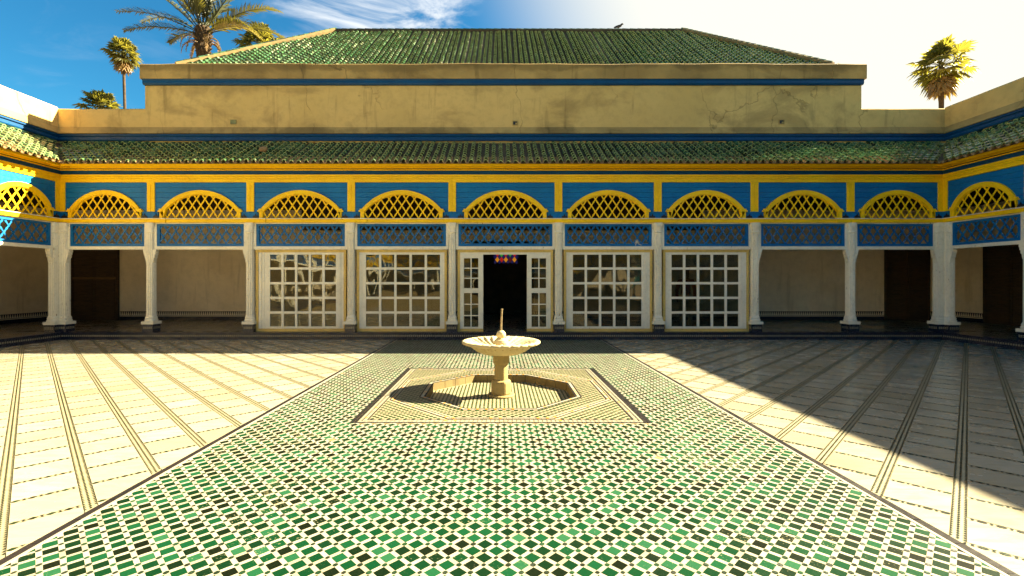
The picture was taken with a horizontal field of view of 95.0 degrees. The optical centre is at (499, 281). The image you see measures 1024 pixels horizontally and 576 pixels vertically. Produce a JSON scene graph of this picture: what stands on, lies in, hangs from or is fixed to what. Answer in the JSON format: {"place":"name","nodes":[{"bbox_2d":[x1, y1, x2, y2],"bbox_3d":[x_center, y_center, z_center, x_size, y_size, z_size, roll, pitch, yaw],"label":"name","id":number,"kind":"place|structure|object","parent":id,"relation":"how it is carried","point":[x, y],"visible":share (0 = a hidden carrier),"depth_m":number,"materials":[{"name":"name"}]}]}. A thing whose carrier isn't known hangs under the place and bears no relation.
{"place":"outdoors","nodes":[
{"label":"outdoors","id":0,"kind":"place"},
{"bbox_2d":[0,340,1023,575],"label":"courtyard floor","id":1,"kind":"structure","parent":0,"point":[930,432],"depth_m":5.94,"materials":[{"name":"beige tile"}]},
{"bbox_2d":[0,340,1019,575],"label":"zellige carpet","id":2,"kind":"object","parent":1,"relation":"on","point":[313,481],"visible":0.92,"depth_m":3.39,"materials":[{"name":"tile"}]},
{"bbox_2d":[349,368,650,422],"bbox_3d":[0.010,1.659,6.950,3.420,0.122,3.320,0,0,0],"label":"fountain bed","id":3,"kind":"object","parent":2,"relation":"on","point":[424,395],"visible":0.95,"depth_m":6.56,"materials":[{"name":"beige tile"}]},
{"bbox_2d":[462,309,539,398],"bbox_3d":[0.020,1.068,7.050,1.180,1.300,1.177,0,0,0],"label":"fountain","id":4,"kind":"object","parent":3,"relation":"on","point":[500,347],"visible":1,"depth_m":6.94,"materials":[{"name":"stone"}]},
{"bbox_2d":[0,320,1023,349],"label":"gallery floor","id":5,"kind":"structure","parent":0,"point":[986,334],"depth_m":12.80,"materials":[{"name":"tile"}]},
{"bbox_2d":[0,85,69,324],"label":"palace wing","id":6,"kind":"structure","parent":5,"relation":"on","point":[29,146],"depth_m":13.80,"materials":[{"name":"beige paint"}]},
{"bbox_2d":[0,215,52,248],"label":"lattice transom","id":7,"kind":"object","parent":6,"relation":"attached to","point":[47,243],"visible":1,"depth_m":12.12,"materials":[{"name":"white paint"}]},
{"bbox_2d":[0,169,59,217],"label":"arch panel","id":8,"kind":"structure","parent":6,"relation":"attached to","point":[43,190],"depth_m":12.20,"materials":[{"name":"blue paint"}]},
{"bbox_2d":[43,222,75,332],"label":"corner pier","id":9,"kind":"structure","parent":5,"relation":"on","point":[59,257],"depth_m":12.91,"materials":[{"name":"white paint"}]},
{"bbox_2d":[141,223,161,331],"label":"column","id":10,"kind":"structure","parent":5,"relation":"on","point":[150,323],"depth_m":12.96,"materials":[{"name":"white paint"}]},
{"bbox_2d":[241,223,255,331],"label":"column","id":11,"kind":"structure","parent":5,"relation":"on","point":[249,323],"depth_m":12.96,"materials":[{"name":"white paint"}]},
{"bbox_2d":[256,250,346,330],"bbox_3d":[-5.524,0.265,13.083,2.503,2.271,0.094,0,0,0],"label":"glazed screen","id":12,"kind":"object","parent":5,"relation":"on","point":[264,268],"visible":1,"depth_m":13.05,"materials":[{"name":"white paint"}]},
{"bbox_2d":[344,223,356,331],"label":"column","id":13,"kind":"structure","parent":5,"relation":"on","point":[350,322],"depth_m":12.96,"materials":[{"name":"white paint"}]},
{"bbox_2d":[357,250,446,330],"bbox_3d":[-2.721,0.265,13.083,2.503,2.271,0.094,0,0,0],"label":"glazed screen","id":14,"kind":"object","parent":5,"relation":"on","point":[362,268],"visible":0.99,"depth_m":13.05,"materials":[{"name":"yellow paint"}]},
{"bbox_2d":[446,223,457,331],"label":"column","id":15,"kind":"structure","parent":5,"relation":"on","point":[451,323],"depth_m":12.96,"materials":[{"name":"white paint"}]},
{"bbox_2d":[9,27,993,319],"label":"palace wing","id":16,"kind":"structure","parent":5,"relation":"on","point":[453,107],"depth_m":14.10,"materials":[{"name":"beige paint"}]},
{"bbox_2d":[71,250,119,319],"bbox_3d":[-14.519,0.120,16.845,1.670,2.560,0.100,0,0,0],"label":"wooden door","id":17,"kind":"structure","parent":16,"relation":"attached to","point":[95,284],"depth_m":16.82,"materials":[{"name":"brown wood"}]},
{"bbox_2d":[60,183,150,217],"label":"arch panel","id":18,"kind":"structure","parent":16,"relation":"attached to","point":[80,194],"depth_m":13.05,"materials":[{"name":"blue paint"}]},
{"bbox_2d":[68,223,145,249],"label":"lattice transom","id":19,"kind":"object","parent":16,"relation":"attached to","point":[72,241],"visible":0.99,"depth_m":13.03,"materials":[{"name":"white paint"}]},
{"bbox_2d":[150,183,249,217],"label":"arch panel","id":20,"kind":"structure","parent":16,"relation":"attached to","point":[171,194],"depth_m":13.05,"materials":[{"name":"blue paint"}]},
{"bbox_2d":[154,223,245,249],"bbox_3d":[-8.305,-1.246,13.055,2.558,0.741,0.090,0,0,0],"label":"lattice transom","id":21,"kind":"object","parent":16,"relation":"attached to","point":[158,239],"visible":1,"depth_m":13.03,"materials":[{"name":"white paint"}]},
{"bbox_2d":[259,146,267,151],"bbox_3d":[-6.650,-3.710,13.208,0.240,0.130,0.240,0,40,0],"label":"clay pot","id":22,"kind":"object","parent":16,"relation":"on","point":[263,149],"visible":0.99,"depth_m":13.14,"materials":[{"name":"brown ceramic"}]},
{"bbox_2d":[250,183,350,217],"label":"arch panel","id":23,"kind":"structure","parent":16,"relation":"attached to","point":[270,194],"depth_m":13.05,"materials":[{"name":"blue paint"}]},
{"bbox_2d":[254,223,347,249],"bbox_3d":[-5.524,-1.246,13.055,2.603,0.741,0.090,0,0,0],"label":"lattice transom","id":24,"kind":"object","parent":16,"relation":"attached to","point":[300,246],"visible":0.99,"depth_m":13.03,"materials":[{"name":"white paint"}]},
{"bbox_2d":[351,183,451,217],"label":"arch panel","id":25,"kind":"structure","parent":16,"relation":"attached to","point":[379,192],"depth_m":13.05,"materials":[{"name":"blue paint"}]},
{"bbox_2d":[355,223,448,249],"bbox_3d":[-2.721,-1.246,13.055,2.603,0.741,0.090,0,0,0],"label":"lattice transom","id":26,"kind":"object","parent":16,"relation":"attached to","point":[393,245],"visible":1,"depth_m":13.03,"materials":[{"name":"white paint"}]},
{"bbox_2d":[452,183,558,217],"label":"arch panel","id":27,"kind":"structure","parent":16,"relation":"attached to","point":[475,194],"depth_m":13.05,"materials":[{"name":"blue paint"}]},
{"bbox_2d":[456,223,554,249],"bbox_3d":[0.156,-1.246,13.055,2.751,0.741,0.090,0,0,0],"label":"lattice transom","id":28,"kind":"object","parent":16,"relation":"attached to","point":[514,246],"visible":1,"depth_m":13.03,"materials":[{"name":"white paint"}]},
{"bbox_2d":[493,255,517,263],"bbox_3d":[0.283,-1.070,21.624,1.181,0.577,0.012,0,0,0],"label":"stained glass","id":29,"kind":"object","parent":16,"relation":"attached to","point":[499,259],"visible":0.76,"depth_m":21.62,"materials":[{"name":"multicoloured glass"}]},
{"bbox_2d":[562,223,653,249],"bbox_3d":[3.010,-1.246,13.055,2.558,0.741,0.090,0,0,0],"label":"lattice transom","id":30,"kind":"object","parent":16,"relation":"attached to","point":[616,245],"visible":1,"depth_m":13.03,"materials":[{"name":"white paint"}]},
{"bbox_2d":[558,183,657,217],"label":"arch panel","id":31,"kind":"structure","parent":16,"relation":"attached to","point":[637,194],"depth_m":13.05,"materials":[{"name":"blue paint"}]},
{"bbox_2d":[662,223,750,249],"bbox_3d":[5.732,-1.246,13.055,2.484,0.741,0.090,0,0,0],"label":"lattice transom","id":32,"kind":"object","parent":16,"relation":"attached to","point":[746,237],"visible":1,"depth_m":13.03,"materials":[{"name":"white paint"}]},
{"bbox_2d":[658,183,754,217],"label":"arch panel","id":33,"kind":"structure","parent":16,"relation":"attached to","point":[734,194],"depth_m":13.05,"materials":[{"name":"blue paint"}]},
{"bbox_2d":[759,223,847,249],"bbox_3d":[8.408,-1.246,13.055,2.469,0.741,0.090,0,0,0],"label":"lattice transom","id":34,"kind":"object","parent":16,"relation":"attached to","point":[843,238],"visible":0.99,"depth_m":13.03,"materials":[{"name":"blue paint"}]},
{"bbox_2d":[755,183,851,217],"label":"arch panel","id":35,"kind":"structure","parent":16,"relation":"attached to","point":[828,194],"depth_m":13.05,"materials":[{"name":"blue paint"}]},
{"bbox_2d":[855,223,934,249],"bbox_3d":[10.968,-1.246,13.055,2.250,0.741,0.090,0,0,0],"label":"lattice transom","id":36,"kind":"object","parent":16,"relation":"attached to","point":[928,245],"visible":1,"depth_m":13.03,"materials":[{"name":"blue paint"}]},
{"bbox_2d":[851,183,942,217],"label":"arch panel","id":37,"kind":"structure","parent":16,"relation":"attached to","point":[922,194],"depth_m":13.05,"materials":[{"name":"blue paint"}]},
{"bbox_2d":[884,250,929,319],"bbox_3d":[14.624,0.120,16.845,1.574,2.560,0.100,0,0,0],"label":"wooden door","id":38,"kind":"structure","parent":16,"relation":"attached to","point":[906,284],"depth_m":16.82,"materials":[{"name":"brown wood"}]},
{"bbox_2d":[458,250,552,330],"bbox_3d":[0.156,0.265,13.082,2.651,2.271,0.095,0,0,0],"label":"glazed doorway","id":39,"kind":"structure","parent":5,"relation":"on","point":[530,254],"depth_m":13.05,"materials":[{"name":"white paint"}]},
{"bbox_2d":[460,255,482,328],"bbox_3d":[-0.782,0.292,13.078,0.644,2.060,0.055,0,0,0],"label":"door leaf","id":40,"kind":"structure","parent":39,"relation":"in","point":[479,290],"depth_m":13.05,"materials":[{"name":"white paint"}]},
{"bbox_2d":[527,255,550,328],"bbox_3d":[1.086,0.292,13.070,0.659,2.060,0.070,0,0,0],"label":"door leaf","id":41,"kind":"structure","parent":39,"relation":"in","point":[530,290],"depth_m":13.05,"materials":[{"name":"white paint"}]},
{"bbox_2d":[553,223,564,331],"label":"column","id":42,"kind":"structure","parent":5,"relation":"on","point":[558,323],"depth_m":12.96,"materials":[{"name":"white paint"}]},
{"bbox_2d":[563,250,651,330],"bbox_3d":[3.010,0.265,13.083,2.458,2.271,0.094,0,0,0],"label":"glazed screen","id":43,"kind":"object","parent":5,"relation":"on","point":[645,268],"visible":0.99,"depth_m":13.05,"materials":[{"name":"white paint"}]},
{"bbox_2d":[652,223,665,331],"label":"column","id":44,"kind":"structure","parent":5,"relation":"on","point":[658,323],"depth_m":12.96,"materials":[{"name":"white paint"}]},
{"bbox_2d":[662,250,748,330],"bbox_3d":[5.732,0.265,13.083,2.384,2.271,0.094,0,0,0],"label":"glazed screen","id":45,"kind":"object","parent":5,"relation":"on","point":[742,268],"visible":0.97,"depth_m":13.05,"materials":[{"name":"white paint"}]},
{"bbox_2d":[748,223,762,331],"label":"column","id":46,"kind":"structure","parent":5,"relation":"on","point":[755,322],"depth_m":12.96,"materials":[{"name":"white paint"}]},
{"bbox_2d":[840,223,860,331],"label":"column","id":47,"kind":"structure","parent":5,"relation":"on","point":[850,323],"depth_m":12.97,"materials":[{"name":"white paint"}]},
{"bbox_2d":[927,222,960,331],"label":"corner pier","id":48,"kind":"structure","parent":5,"relation":"on","point":[943,317],"depth_m":12.92,"materials":[{"name":"white paint"}]},
{"bbox_2d":[933,77,1023,322],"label":"palace wing","id":49,"kind":"structure","parent":5,"relation":"on","point":[984,132],"depth_m":12.90,"materials":[{"name":"beige paint"}]},
{"bbox_2d":[943,165,1023,217],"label":"arch panel","id":50,"kind":"structure","parent":49,"relation":"attached to","point":[1009,182],"depth_m":11.81,"materials":[{"name":"blue paint"}]},
{"bbox_2d":[950,213,1022,248],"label":"lattice transom","id":51,"kind":"object","parent":49,"relation":"attached to","point":[955,243],"visible":0.99,"depth_m":11.85,"materials":[{"name":"blue paint"}]},
{"bbox_2d":[983,244,1022,325],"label":"wooden door","id":52,"kind":"structure","parent":49,"relation":"attached to","point":[1003,285],"depth_m":15.01,"materials":[{"name":"brown wood"}]},
{"bbox_2d":[1015,212,1023,340],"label":"column","id":53,"kind":"structure","parent":5,"relation":"on","point":[1020,333],"depth_m":10.96,"materials":[{"name":"white paint"}]},
{"bbox_2d":[455,375,568,393],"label":"ground","id":54,"kind":"structure","parent":0,"point":[525,381],"depth_m":9.25,"materials":[{"name":"beige tile"}]},
{"bbox_2d":[72,89,121,108],"bbox_3d":[-20.477,-3.909,23.971,2.203,11.818,1.887,0,0,-26],"label":"palm tree","id":55,"kind":"object","parent":54,"relation":"on","point":[101,99],"visible":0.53,"depth_m":23.67,"materials":[{"name":"green plant"}]},
{"bbox_2d":[98,36,142,108],"bbox_3d":[-24.975,-7.048,31.045,2.324,18.096,2.493,0,0,0],"label":"palm tree","id":56,"kind":"object","parent":54,"relation":"on","point":[123,64],"visible":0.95,"depth_m":30.73,"materials":[{"name":"green plant"}]},
{"bbox_2d":[114,0,284,57],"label":"palm tree","id":57,"kind":"object","parent":54,"relation":"on","point":[202,35],"visible":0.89,"depth_m":25.71,"materials":[{"name":"green plant"}]},
{"bbox_2d":[231,21,280,47],"bbox_3d":[-15.480,-7.333,30.017,3.152,18.667,2.850,0,0,30],"label":"palm tree","id":58,"kind":"object","parent":54,"relation":"on","point":[248,38],"visible":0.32,"depth_m":29.47,"materials":[{"name":"green plant"}]},
{"bbox_2d":[906,34,981,107],"bbox_3d":[22.631,-5.250,23.993,2.676,14.499,3.259,0,0,0],"label":"palm tree","id":59,"kind":"object","parent":54,"relation":"on","point":[940,83],"visible":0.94,"depth_m":23.69,"materials":[{"name":"green plant"}]},
{"bbox_2d":[0,0,1023,108],"label":"sky","id":60,"kind":"structure","parent":0,"point":[49,53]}
]}

